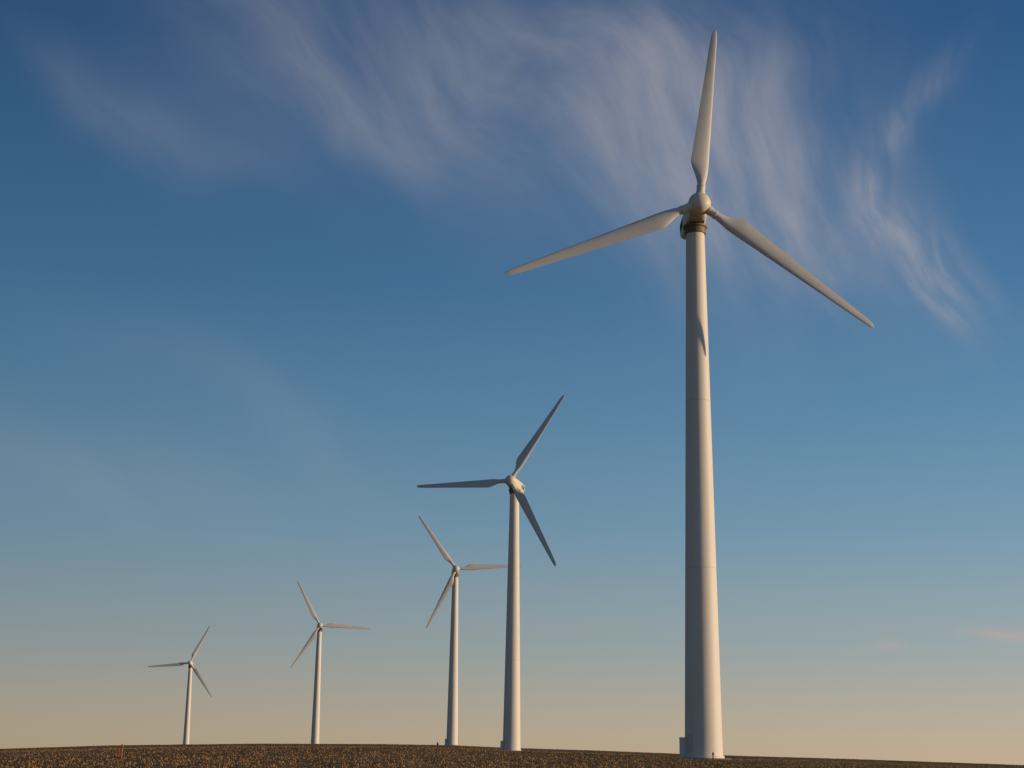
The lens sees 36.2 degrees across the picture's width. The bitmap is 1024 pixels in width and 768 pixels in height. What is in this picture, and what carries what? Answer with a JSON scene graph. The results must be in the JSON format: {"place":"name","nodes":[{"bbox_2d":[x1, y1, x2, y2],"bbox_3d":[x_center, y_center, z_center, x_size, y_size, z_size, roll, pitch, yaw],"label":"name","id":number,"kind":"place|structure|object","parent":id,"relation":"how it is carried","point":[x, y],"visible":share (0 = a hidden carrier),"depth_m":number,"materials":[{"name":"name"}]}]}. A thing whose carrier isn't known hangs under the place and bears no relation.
{"place":"outdoors","nodes":[
{"label":"outdoors","id":0,"kind":"place"},
{"bbox_2d":[0,744,1023,767],"bbox_3d":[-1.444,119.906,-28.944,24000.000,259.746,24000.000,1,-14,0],"label":"ground","id":1,"kind":"structure","parent":0,"point":[460,753],"depth_m":140.59,"materials":[{"name":"soil"}]},
{"bbox_2d":[148,626,211,743],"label":"wind turbine","id":2,"kind":"object","parent":1,"relation":"on","point":[190,663],"visible":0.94,"depth_m":1050.39,"materials":[{"name":"paint"}]},
{"bbox_2d":[291,580,370,743],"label":"wind turbine","id":3,"kind":"object","parent":1,"relation":"on","point":[316,711],"visible":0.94,"depth_m":845.67,"materials":[{"name":"paint"}]},
{"bbox_2d":[419,515,521,745],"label":"wind turbine","id":4,"kind":"object","parent":1,"relation":"on","point":[452,722],"visible":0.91,"depth_m":647.32,"materials":[{"name":"paint"}]},
{"bbox_2d":[417,395,564,750],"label":"wind turbine","id":5,"kind":"object","parent":1,"relation":"on","point":[511,731],"visible":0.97,"depth_m":420.66,"materials":[{"name":"paint"}]},
{"bbox_2d":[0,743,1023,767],"bbox_3d":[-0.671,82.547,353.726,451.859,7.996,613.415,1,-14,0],"label":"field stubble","id":6,"kind":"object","parent":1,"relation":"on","point":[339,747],"visible":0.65,"depth_m":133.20,"materials":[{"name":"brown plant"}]},
{"bbox_2d":[505,31,873,758],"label":"wind turbine","id":7,"kind":"object","parent":1,"relation":"on","point":[703,729],"visible":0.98,"depth_m":203.15,"materials":[{"name":"paint"}]},
{"bbox_2d":[687,733,692,751],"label":"door","id":8,"kind":"structure","parent":7,"relation":"in","point":[689,736],"depth_m":193.23,"materials":[{"name":"paint"}]},
{"bbox_2d":[0,0,1023,764],"label":"sky","id":9,"kind":"structure","parent":0,"point":[257,296],"materials":[{"name":"blue"}]}
]}

